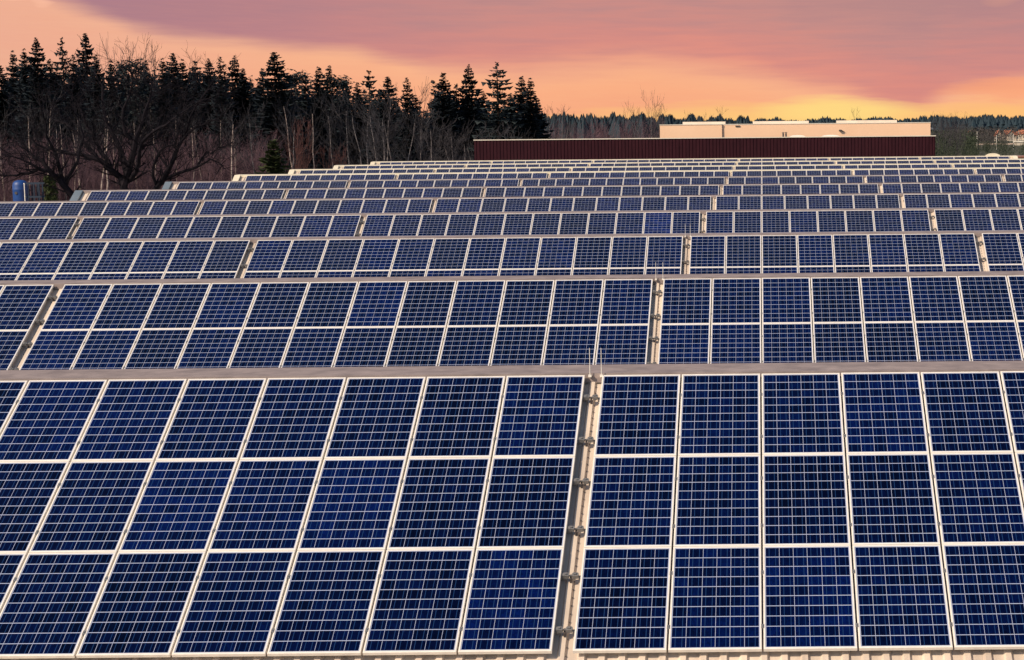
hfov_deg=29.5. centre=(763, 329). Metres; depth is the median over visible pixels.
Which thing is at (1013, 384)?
solar panel
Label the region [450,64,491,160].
spruce tree
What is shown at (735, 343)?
solar panel
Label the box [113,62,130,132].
spruce tree
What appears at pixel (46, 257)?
solar panel
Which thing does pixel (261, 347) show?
solar panel
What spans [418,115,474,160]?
bare tree
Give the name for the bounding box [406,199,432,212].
solar panel
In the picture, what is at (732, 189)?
solar panel
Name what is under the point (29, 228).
solar panel
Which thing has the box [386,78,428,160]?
spruce tree
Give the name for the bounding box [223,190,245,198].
solar panel
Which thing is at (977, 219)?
solar panel
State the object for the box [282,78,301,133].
spruce tree
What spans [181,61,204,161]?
spruce tree
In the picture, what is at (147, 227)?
solar panel
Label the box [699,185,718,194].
solar panel
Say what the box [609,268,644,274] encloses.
solar panel
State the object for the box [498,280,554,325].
solar panel
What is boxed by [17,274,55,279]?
solar panel
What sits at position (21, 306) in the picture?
solar panel
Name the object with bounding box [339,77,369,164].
spruce tree
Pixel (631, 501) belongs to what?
solar panel
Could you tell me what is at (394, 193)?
solar panel
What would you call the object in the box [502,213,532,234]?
solar panel
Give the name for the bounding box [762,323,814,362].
solar panel
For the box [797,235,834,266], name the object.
solar panel
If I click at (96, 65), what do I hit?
spruce tree
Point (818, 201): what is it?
solar panel
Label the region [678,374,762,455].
solar panel
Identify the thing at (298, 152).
bare shrub
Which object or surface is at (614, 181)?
solar panel
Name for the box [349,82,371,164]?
spruce tree
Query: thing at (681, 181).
solar panel
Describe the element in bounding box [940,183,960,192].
solar panel
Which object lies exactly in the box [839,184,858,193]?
solar panel
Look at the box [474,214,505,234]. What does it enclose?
solar panel
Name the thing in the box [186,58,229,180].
spruce tree
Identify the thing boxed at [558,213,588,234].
solar panel
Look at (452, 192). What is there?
solar panel
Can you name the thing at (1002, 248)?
solar panel
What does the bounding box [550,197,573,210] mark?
solar panel
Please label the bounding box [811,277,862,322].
solar panel
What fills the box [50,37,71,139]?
spruce tree
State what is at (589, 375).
lightning rod
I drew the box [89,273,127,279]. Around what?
solar panel
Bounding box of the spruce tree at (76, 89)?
[59,55,93,180]
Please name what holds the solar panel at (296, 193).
on the factory building
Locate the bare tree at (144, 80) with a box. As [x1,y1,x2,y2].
[106,44,172,184]
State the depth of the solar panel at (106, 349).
37.55 m
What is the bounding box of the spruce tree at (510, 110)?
[492,93,529,138]
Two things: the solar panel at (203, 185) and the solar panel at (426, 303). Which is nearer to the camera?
the solar panel at (426, 303)
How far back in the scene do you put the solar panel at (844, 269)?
53.10 m
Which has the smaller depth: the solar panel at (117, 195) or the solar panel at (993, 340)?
the solar panel at (993, 340)
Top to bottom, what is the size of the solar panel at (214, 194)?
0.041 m
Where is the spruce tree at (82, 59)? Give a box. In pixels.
[61,33,95,189]
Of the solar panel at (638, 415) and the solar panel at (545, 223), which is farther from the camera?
the solar panel at (545, 223)
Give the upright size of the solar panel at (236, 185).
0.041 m
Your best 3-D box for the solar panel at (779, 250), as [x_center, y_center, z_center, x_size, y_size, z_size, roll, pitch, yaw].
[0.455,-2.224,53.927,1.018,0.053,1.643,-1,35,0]
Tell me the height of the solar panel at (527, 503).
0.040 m
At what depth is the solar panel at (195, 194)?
99.58 m
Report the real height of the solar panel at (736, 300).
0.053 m
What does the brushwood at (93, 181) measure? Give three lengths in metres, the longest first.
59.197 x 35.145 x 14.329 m
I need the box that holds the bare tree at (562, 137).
[548,106,578,138]
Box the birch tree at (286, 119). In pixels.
[265,82,307,166]
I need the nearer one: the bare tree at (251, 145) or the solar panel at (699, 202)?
the solar panel at (699, 202)
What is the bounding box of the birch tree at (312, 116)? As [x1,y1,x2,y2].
[293,92,337,167]
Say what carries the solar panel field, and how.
on the factory building
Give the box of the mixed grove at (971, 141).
[930,128,979,155]
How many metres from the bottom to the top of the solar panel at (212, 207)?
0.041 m
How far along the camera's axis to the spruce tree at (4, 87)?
324.11 m
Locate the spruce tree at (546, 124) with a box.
[523,98,553,138]
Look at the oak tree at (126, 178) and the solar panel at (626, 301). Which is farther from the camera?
the oak tree at (126, 178)
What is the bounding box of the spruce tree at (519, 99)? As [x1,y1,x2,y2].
[504,76,529,129]
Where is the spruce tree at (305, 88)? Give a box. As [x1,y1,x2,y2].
[291,75,317,150]
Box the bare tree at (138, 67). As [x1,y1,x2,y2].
[114,40,158,132]
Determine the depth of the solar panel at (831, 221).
69.10 m
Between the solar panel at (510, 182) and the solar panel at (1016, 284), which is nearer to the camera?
the solar panel at (1016, 284)
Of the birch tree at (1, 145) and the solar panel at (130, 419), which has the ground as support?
the birch tree at (1, 145)
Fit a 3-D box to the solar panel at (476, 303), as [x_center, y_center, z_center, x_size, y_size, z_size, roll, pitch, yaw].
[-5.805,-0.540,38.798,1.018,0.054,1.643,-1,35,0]
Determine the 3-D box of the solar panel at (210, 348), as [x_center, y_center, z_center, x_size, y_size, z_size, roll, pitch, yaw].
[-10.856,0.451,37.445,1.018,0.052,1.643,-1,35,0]
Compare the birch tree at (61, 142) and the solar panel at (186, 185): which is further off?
the birch tree at (61, 142)
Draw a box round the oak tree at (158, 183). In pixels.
[118,40,269,189]
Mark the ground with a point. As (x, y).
(1016, 149)
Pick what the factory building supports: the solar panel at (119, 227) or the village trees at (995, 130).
the solar panel at (119, 227)
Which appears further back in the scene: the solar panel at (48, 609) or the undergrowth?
the undergrowth
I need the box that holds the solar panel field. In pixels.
[0,156,1023,293]
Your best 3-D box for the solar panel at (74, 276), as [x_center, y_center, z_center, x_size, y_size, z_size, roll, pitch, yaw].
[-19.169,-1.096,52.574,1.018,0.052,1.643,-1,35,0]
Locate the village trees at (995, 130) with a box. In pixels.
[946,124,1023,140]
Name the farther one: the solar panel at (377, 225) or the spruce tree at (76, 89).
the spruce tree at (76, 89)
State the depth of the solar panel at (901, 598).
20.91 m
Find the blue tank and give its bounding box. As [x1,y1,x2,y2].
[12,180,44,200]
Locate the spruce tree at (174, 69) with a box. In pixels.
[158,53,200,178]
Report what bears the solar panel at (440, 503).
on the factory building
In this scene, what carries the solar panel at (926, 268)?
on the factory building
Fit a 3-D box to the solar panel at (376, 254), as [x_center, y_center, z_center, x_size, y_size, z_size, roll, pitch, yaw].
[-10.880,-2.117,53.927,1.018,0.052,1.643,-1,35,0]
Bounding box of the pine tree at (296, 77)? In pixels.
[282,69,313,115]
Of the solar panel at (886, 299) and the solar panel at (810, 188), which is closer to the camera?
the solar panel at (886, 299)
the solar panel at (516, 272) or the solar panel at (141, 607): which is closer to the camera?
the solar panel at (141, 607)
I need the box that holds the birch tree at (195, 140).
[180,112,212,174]
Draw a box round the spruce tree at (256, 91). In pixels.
[239,68,270,163]
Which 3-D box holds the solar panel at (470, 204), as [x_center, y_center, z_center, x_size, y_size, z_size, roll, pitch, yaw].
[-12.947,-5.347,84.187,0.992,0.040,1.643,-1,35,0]
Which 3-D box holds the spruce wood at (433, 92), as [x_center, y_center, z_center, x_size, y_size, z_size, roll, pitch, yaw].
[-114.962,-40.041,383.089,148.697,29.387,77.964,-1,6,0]
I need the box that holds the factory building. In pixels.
[0,155,1023,659]
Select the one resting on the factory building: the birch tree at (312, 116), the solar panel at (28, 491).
the solar panel at (28, 491)
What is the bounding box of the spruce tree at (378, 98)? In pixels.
[364,91,386,159]
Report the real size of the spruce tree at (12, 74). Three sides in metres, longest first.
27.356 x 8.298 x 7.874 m
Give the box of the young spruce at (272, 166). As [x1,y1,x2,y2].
[255,139,291,173]
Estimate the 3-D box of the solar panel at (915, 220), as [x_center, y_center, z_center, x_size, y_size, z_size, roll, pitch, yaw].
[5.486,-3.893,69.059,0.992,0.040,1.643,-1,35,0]
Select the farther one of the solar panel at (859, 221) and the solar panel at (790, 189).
the solar panel at (790, 189)
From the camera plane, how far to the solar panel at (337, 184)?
114.76 m
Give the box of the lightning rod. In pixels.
[588,348,591,376]
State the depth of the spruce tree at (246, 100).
332.98 m
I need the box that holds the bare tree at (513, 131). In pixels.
[499,123,533,138]
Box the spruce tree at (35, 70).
[7,37,68,180]
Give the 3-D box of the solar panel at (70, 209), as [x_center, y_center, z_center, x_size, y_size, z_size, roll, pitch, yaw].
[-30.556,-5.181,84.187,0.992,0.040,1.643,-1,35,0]
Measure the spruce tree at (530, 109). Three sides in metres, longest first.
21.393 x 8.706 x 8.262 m
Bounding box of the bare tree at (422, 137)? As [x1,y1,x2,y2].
[387,103,452,160]
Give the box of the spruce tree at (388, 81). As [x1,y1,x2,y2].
[357,77,403,164]
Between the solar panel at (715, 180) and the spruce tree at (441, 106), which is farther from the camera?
the spruce tree at (441, 106)
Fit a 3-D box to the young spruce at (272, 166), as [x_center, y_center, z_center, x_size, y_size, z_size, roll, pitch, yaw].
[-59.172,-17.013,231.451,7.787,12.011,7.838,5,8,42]
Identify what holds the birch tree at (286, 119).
on the ground
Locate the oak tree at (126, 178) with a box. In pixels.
[0,34,235,189]
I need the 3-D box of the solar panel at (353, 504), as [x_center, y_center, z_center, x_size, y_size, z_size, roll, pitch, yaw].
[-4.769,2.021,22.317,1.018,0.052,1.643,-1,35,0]
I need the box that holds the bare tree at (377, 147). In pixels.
[359,98,435,160]
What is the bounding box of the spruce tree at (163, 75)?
[144,58,187,176]
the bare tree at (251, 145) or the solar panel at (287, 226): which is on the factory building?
the solar panel at (287, 226)
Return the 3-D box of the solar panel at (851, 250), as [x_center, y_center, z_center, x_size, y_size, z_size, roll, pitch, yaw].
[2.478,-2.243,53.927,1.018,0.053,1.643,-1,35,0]
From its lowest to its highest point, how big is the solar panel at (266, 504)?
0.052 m
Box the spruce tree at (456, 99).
[430,84,485,159]
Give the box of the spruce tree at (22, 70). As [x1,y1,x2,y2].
[8,48,47,154]
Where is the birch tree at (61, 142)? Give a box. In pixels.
[40,106,78,200]
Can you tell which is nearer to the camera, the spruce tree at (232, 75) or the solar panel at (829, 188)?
the solar panel at (829, 188)
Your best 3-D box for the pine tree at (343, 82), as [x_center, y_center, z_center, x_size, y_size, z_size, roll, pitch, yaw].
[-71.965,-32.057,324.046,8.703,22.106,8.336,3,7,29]
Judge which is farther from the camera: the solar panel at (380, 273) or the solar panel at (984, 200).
the solar panel at (984, 200)
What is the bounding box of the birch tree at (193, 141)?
[166,108,208,180]
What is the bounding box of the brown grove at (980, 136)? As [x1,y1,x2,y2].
[947,129,1008,149]
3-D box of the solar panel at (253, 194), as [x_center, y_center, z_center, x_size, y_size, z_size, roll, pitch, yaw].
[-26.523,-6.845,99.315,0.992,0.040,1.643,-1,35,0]
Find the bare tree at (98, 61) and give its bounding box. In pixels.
[68,35,119,107]
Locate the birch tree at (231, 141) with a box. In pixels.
[207,112,255,174]
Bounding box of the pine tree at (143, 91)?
[109,57,153,184]
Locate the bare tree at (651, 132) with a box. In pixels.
[641,90,665,137]
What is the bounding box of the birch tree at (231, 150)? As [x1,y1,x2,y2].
[212,107,251,180]
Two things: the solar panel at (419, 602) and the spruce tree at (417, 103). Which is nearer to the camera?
the solar panel at (419, 602)
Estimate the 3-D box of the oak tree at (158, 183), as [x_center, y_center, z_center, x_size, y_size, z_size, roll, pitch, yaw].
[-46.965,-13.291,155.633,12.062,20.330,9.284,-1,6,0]
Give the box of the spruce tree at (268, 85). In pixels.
[239,52,327,171]
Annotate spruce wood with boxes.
[0,59,518,198]
[539,111,750,138]
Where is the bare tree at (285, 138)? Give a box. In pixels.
[250,103,317,172]
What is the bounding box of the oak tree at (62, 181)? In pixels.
[0,51,111,199]
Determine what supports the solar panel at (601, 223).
on the factory building
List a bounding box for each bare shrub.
[280,116,318,170]
[317,141,348,168]
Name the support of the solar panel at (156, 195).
on the factory building
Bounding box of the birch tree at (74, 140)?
[57,110,95,181]
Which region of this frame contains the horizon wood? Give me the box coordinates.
[706,114,1023,131]
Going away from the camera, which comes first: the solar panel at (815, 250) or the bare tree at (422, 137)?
the solar panel at (815, 250)
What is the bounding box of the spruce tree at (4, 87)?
[0,65,22,197]
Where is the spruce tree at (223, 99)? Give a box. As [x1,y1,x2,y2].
[202,57,245,175]
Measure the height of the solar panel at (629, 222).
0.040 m
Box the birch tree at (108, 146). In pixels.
[86,101,128,189]
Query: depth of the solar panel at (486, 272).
53.11 m
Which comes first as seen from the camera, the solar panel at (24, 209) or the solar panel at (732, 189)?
the solar panel at (24, 209)
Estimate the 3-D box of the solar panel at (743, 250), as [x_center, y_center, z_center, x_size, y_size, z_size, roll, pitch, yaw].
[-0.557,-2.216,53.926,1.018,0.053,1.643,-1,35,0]
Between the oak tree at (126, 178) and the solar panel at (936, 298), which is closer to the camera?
the solar panel at (936, 298)
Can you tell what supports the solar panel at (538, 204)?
on the factory building
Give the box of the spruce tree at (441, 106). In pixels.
[423,72,472,160]
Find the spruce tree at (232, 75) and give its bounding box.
[223,55,253,151]
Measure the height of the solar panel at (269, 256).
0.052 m
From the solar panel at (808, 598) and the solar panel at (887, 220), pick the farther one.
the solar panel at (887, 220)
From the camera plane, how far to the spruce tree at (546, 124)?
330.15 m
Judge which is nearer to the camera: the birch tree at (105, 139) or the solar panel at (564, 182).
the solar panel at (564, 182)
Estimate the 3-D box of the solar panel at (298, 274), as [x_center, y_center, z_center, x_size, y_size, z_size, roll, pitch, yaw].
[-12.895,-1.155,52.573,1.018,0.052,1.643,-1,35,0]
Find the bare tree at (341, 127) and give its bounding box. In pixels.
[311,83,372,164]
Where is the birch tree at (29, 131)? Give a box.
[11,99,46,194]
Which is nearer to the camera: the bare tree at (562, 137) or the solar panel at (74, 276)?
the solar panel at (74, 276)
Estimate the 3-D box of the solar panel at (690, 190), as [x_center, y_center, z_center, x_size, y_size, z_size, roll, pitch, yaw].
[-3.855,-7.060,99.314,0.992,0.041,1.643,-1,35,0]
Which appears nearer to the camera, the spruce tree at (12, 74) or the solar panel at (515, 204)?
the solar panel at (515, 204)
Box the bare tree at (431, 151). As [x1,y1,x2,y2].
[412,111,459,160]
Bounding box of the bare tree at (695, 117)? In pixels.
[684,110,713,121]
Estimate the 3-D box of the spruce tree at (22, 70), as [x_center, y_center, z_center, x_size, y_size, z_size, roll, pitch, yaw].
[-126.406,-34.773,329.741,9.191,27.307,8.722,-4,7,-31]
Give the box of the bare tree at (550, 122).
[544,101,565,138]
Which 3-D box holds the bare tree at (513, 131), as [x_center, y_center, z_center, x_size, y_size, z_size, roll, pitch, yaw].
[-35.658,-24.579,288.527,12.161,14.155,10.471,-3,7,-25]
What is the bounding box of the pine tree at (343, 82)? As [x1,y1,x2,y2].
[306,75,358,135]
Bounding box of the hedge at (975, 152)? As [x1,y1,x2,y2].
[935,139,1023,155]
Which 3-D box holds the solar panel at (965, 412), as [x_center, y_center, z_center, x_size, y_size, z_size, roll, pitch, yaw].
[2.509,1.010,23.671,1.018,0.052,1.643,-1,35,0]
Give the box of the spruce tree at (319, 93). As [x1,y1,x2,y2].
[301,66,354,168]
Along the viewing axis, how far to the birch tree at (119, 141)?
298.25 m
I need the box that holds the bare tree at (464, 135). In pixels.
[439,123,522,160]
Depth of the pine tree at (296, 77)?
338.24 m
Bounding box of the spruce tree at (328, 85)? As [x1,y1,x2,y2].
[314,65,352,168]
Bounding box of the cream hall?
[660,120,932,137]
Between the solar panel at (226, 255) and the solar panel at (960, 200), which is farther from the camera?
the solar panel at (960, 200)
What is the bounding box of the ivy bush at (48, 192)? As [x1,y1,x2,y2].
[43,176,58,200]
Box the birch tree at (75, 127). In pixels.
[56,97,89,191]
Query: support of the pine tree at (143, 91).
on the ground
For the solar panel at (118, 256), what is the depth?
53.90 m
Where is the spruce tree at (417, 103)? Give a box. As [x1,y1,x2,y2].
[401,95,431,159]
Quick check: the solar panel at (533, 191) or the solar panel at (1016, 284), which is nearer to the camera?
the solar panel at (1016, 284)
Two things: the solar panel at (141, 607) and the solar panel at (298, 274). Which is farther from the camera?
the solar panel at (298, 274)
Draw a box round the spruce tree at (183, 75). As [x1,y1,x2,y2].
[175,59,194,138]
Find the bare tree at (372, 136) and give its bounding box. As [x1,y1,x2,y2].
[340,84,423,164]
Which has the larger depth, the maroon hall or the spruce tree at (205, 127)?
the spruce tree at (205, 127)
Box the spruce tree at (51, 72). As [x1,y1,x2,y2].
[43,59,67,143]
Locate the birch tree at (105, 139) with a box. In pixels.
[86,94,124,189]
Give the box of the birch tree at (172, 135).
[156,101,192,181]
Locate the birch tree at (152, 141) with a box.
[132,112,169,174]
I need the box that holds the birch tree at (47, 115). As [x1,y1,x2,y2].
[27,80,62,174]
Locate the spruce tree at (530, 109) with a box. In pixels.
[516,78,545,138]
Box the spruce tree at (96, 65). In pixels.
[72,55,107,189]
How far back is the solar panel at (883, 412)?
23.64 m
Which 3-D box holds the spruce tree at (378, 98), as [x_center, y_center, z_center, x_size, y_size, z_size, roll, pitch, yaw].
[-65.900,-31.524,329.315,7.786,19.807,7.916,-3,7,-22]
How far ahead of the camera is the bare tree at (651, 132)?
437.31 m
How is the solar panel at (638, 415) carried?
on the factory building
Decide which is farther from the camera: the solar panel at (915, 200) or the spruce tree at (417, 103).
the spruce tree at (417, 103)
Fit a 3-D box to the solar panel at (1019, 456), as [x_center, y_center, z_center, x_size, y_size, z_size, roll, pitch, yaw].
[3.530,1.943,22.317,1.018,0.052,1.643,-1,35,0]
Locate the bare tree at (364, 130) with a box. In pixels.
[319,84,403,164]
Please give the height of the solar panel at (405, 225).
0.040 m
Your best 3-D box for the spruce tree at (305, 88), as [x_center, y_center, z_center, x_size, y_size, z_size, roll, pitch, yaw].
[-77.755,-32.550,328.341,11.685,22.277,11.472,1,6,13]
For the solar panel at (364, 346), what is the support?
on the factory building
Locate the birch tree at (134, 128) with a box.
[121,106,157,189]
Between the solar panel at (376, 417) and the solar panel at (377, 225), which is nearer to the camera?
the solar panel at (376, 417)
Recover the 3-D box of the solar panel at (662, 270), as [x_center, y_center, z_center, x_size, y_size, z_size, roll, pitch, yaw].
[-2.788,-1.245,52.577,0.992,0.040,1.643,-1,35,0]
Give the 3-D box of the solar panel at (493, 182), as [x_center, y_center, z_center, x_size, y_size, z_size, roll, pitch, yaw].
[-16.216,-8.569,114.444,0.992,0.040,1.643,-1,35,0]
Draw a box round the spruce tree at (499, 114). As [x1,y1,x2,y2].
[467,62,524,158]
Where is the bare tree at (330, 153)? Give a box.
[308,93,361,168]
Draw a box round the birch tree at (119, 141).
[102,112,130,184]
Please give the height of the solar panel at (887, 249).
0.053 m
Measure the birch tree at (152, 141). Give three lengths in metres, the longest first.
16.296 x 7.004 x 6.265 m
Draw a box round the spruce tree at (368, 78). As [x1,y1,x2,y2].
[359,70,378,126]
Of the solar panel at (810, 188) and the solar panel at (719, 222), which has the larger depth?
the solar panel at (810, 188)
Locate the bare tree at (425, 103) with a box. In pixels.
[400,77,439,136]
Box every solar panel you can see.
[0,203,16,216]
[0,218,21,239]
[0,242,36,273]
[0,274,18,280]
[0,285,53,331]
[0,330,28,369]
[0,380,107,462]
[0,381,27,435]
[0,461,69,554]
[0,552,116,658]
[0,553,26,612]
[10,203,39,215]
[10,218,49,239]
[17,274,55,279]
[19,330,89,369]
[20,242,72,273]
[29,461,153,552]
[33,202,62,215]
[39,218,77,238]
[41,284,112,330]
[53,273,91,279]
[56,202,85,215]
[56,241,107,273]
[71,329,140,369]
[71,379,186,461]
[72,217,110,238]
[76,551,205,657]
[79,202,107,215]
[86,191,109,200]
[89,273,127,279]
[91,284,161,329]
[93,241,143,273]
[101,217,138,238]
[102,202,130,215]
[106,191,129,199]
[118,460,237,552]
[124,329,191,368]
[125,201,153,214]
[126,191,148,199]
[126,272,164,278]
[129,217,166,238]
[129,241,178,272]
[142,283,210,328]
[145,190,167,199]
[148,201,176,214]
[156,378,266,461]
[157,217,194,237]
[163,272,200,278]
[164,190,187,199]
[166,240,214,271]
[171,201,199,214]
[172,550,295,656]
[176,328,242,368]
[177,182,195,188]
[184,190,206,199]
[185,216,221,237]
[193,182,212,188]
[193,283,259,328]
[199,201,226,214]
[199,272,236,278]
[202,240,249,272]
[203,190,226,199]
[208,459,322,550]
[210,182,229,188]
[214,216,249,237]
[222,200,249,213]
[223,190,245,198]
[227,182,246,188]
[229,328,293,367]
[240,377,345,459]
[242,216,277,237]
[243,190,264,198]
[243,271,280,277]
[244,182,262,188]
[244,282,308,327]
[245,200,272,213]
[245,240,292,271]
[261,181,279,188]
[262,189,284,198]
[267,550,384,655]
[268,200,295,213]
[270,216,305,236]
[278,181,296,187]
[279,271,316,277]
[281,327,343,367]
[282,239,327,271]
[285,189,307,198]
[291,200,318,213]
[295,181,313,187]
[295,282,357,328]
[297,458,406,550]
[298,215,332,236]
[305,189,326,198]
[312,181,330,187]
[314,200,340,213]
[316,271,353,277]
[318,239,363,270]
[324,377,425,458]
[325,189,346,197]
[327,215,360,236]
[329,181,347,187]
[334,327,394,366]
[337,199,363,212]
[344,189,365,197]
[346,281,406,327]
[349,181,367,187]
[353,270,389,276]
[355,239,398,270]
[360,199,386,212]
[361,215,394,235]
[363,549,474,654]
[364,188,385,197]
[366,180,384,187]
[383,180,400,186]
[383,188,404,197]
[383,199,409,212]
[386,326,445,366]
[387,457,490,549]
[389,214,421,235]
[389,270,426,276]
[391,238,434,269]
[396,281,456,326]
[400,180,417,186]
[403,188,423,197]
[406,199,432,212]
[408,376,505,457]
[417,180,434,186]
[417,214,449,235]
[422,188,443,197]
[426,270,462,275]
[427,238,469,269]
[434,180,451,186]
[434,199,459,211]
[438,326,496,365]
[442,188,462,196]
[445,214,477,235]
[447,280,505,325]
[450,180,468,186]
[457,198,482,211]
[458,548,563,653]
[461,188,481,196]
[462,269,498,275]
[464,238,505,269]
[467,180,484,186]
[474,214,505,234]
[476,456,574,548]
[480,198,505,211]
[484,179,501,185]
[485,187,505,196]
[490,326,547,365]
[493,375,584,456]
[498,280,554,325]
[499,269,535,275]
[500,237,540,268]
[501,179,518,185]
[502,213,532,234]
[503,198,528,211]
[504,187,524,196]
[522,179,538,185]
[524,187,543,196]
[526,198,550,211]
[530,213,560,234]
[536,269,571,274]
[537,237,576,268]
[539,179,555,185]
[543,187,563,195]
[543,325,598,364]
[549,279,603,325]
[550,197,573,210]
[555,179,572,185]
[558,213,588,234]
[563,187,582,195]
[572,179,589,185]
[572,268,608,274]
[573,197,596,210]
[573,237,611,268]
[573,547,672,652]
[582,186,602,195]
[584,456,676,547]
[587,213,616,233]
[589,178,606,184]
[594,374,681,455]
[595,325,648,364]
[596,197,619,210]
[600,279,652,324]
[602,186,621,195]
[606,178,623,184]
[609,236,647,267]
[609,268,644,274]
[615,212,644,233]
[619,197,642,210]
[621,186,640,195]
[623,178,639,184]
[640,178,656,184]
[641,186,660,194]
[642,197,665,209]
[643,212,671,233]
[645,268,680,273]
[646,236,682,267]
[657,178,673,184]
[658,324,710,363]
[660,186,679,194]
[661,278,712,323]
[665,196,687,209]
[668,546,763,652]
[672,212,699,232]
[673,455,762,546]
[674,178,690,184]
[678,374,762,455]
[680,185,698,194]
[688,196,710,209]
[689,236,725,267]
[689,267,724,273]
[691,177,707,183]
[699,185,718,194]
[705,211,733,232]
[708,177,724,183]
[710,323,762,363]
[711,278,761,323]
[716,196,738,209]
[723,185,741,194]
[726,235,761,266]
[726,267,760,273]
[734,211,760,232]
[739,196,761,209]
[742,185,761,194]
[762,185,780,193]
[762,196,784,208]
[762,211,789,232]
[762,235,797,266]
[762,267,797,272]
[762,277,812,322]
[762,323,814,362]
[762,373,845,454]
[762,454,851,545]
[763,545,857,651]
[781,185,800,193]
[785,195,807,208]
[790,211,817,231]
[796,176,811,182]
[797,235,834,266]
[798,266,834,272]
[801,184,819,193]
[808,195,830,208]
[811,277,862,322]
[813,323,866,362]
[817,210,845,231]
[820,184,839,193]
[829,176,845,182]
[830,195,853,208]
[833,234,870,265]
[835,266,870,272]
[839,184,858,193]
[841,372,928,455]
[845,210,874,231]
[847,453,939,544]
[852,544,952,650]
[853,195,876,207]
[859,184,878,192]
[860,277,913,321]
[864,322,919,361]
[868,234,906,265]
[871,266,907,271]
[873,210,902,231]
[876,194,899,207]
[882,184,901,192]
[901,183,921,192]
[901,210,930,230]
[903,194,927,207]
[904,234,942,265]
[908,265,943,271]
[909,276,963,322]
[915,322,971,361]
[921,183,940,192]
[921,371,1012,453]
[926,194,950,207]
[931,452,1023,543]
[934,175,950,181]
[934,209,964,230]
[939,233,979,264]
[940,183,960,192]
[942,543,1023,649]
[944,265,980,271]
[949,194,973,207]
[950,175,967,181]
[958,276,1014,321]
[960,183,979,191]
[962,209,992,230]
[965,321,1023,360]
[972,194,996,206]
[979,183,999,191]
[982,233,1022,264]
[988,264,1023,270]
[990,209,1020,229]
[995,193,1019,206]
[998,182,1018,191]
[1000,371,1023,451]
[1007,275,1023,320]
[1015,452,1023,501]
[1016,321,1023,357]
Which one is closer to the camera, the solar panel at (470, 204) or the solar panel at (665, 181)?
the solar panel at (470, 204)
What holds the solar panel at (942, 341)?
on the factory building
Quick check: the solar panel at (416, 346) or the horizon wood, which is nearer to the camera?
the solar panel at (416, 346)
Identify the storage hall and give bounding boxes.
[1014,141,1023,144]
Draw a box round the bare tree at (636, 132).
[620,100,651,137]
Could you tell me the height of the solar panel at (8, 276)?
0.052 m
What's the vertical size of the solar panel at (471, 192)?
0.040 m
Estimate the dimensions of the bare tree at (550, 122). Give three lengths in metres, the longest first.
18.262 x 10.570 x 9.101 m
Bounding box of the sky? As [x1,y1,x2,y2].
[0,0,1023,121]
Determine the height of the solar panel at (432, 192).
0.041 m
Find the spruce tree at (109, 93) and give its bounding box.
[93,61,142,185]
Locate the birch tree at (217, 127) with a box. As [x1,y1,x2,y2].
[198,100,233,163]
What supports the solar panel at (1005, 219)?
on the factory building
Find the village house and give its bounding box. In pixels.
[1007,129,1013,140]
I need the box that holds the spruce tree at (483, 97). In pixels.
[471,91,496,138]
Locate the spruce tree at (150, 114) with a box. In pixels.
[121,66,158,185]
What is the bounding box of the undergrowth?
[281,146,472,172]
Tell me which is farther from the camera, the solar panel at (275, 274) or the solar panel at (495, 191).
the solar panel at (495, 191)
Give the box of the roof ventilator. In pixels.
[986,153,999,155]
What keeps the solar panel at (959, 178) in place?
on the factory building
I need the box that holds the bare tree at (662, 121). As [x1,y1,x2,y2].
[645,104,670,136]
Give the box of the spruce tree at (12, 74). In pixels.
[5,50,22,125]
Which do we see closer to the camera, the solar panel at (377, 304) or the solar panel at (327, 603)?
the solar panel at (327, 603)
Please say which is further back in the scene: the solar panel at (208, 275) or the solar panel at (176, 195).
the solar panel at (176, 195)
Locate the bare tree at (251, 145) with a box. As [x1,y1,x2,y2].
[225,101,285,173]
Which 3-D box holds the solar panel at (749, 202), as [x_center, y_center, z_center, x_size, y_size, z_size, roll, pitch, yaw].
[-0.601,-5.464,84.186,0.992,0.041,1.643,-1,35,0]
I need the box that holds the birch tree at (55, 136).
[35,109,70,196]
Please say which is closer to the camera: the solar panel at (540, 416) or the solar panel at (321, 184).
the solar panel at (540, 416)
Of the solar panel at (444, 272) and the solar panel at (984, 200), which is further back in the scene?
the solar panel at (984, 200)
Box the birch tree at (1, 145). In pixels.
[0,108,27,200]
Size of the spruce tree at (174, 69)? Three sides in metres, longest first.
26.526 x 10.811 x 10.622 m
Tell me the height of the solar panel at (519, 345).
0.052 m
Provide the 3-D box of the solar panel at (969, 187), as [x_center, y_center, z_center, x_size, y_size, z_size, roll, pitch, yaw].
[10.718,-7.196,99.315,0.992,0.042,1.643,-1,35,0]
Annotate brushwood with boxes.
[0,127,290,200]
[543,114,664,138]
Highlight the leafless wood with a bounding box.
[929,111,972,155]
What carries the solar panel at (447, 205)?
on the factory building
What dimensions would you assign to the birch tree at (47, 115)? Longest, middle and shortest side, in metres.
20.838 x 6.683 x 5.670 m
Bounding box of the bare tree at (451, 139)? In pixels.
[414,123,499,160]
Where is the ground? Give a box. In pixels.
[930,131,1023,155]
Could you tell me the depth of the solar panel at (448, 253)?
53.90 m
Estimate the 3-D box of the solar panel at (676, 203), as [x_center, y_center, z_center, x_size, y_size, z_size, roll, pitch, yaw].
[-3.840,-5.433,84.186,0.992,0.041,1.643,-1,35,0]
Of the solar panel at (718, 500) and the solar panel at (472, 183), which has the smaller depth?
the solar panel at (718, 500)
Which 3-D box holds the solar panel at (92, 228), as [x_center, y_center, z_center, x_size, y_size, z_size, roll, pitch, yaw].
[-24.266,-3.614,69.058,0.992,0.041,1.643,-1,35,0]
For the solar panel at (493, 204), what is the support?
on the factory building
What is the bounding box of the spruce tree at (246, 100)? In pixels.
[227,68,256,175]
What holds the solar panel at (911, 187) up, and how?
on the factory building
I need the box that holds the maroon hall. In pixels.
[473,135,935,160]
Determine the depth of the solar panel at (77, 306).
38.77 m

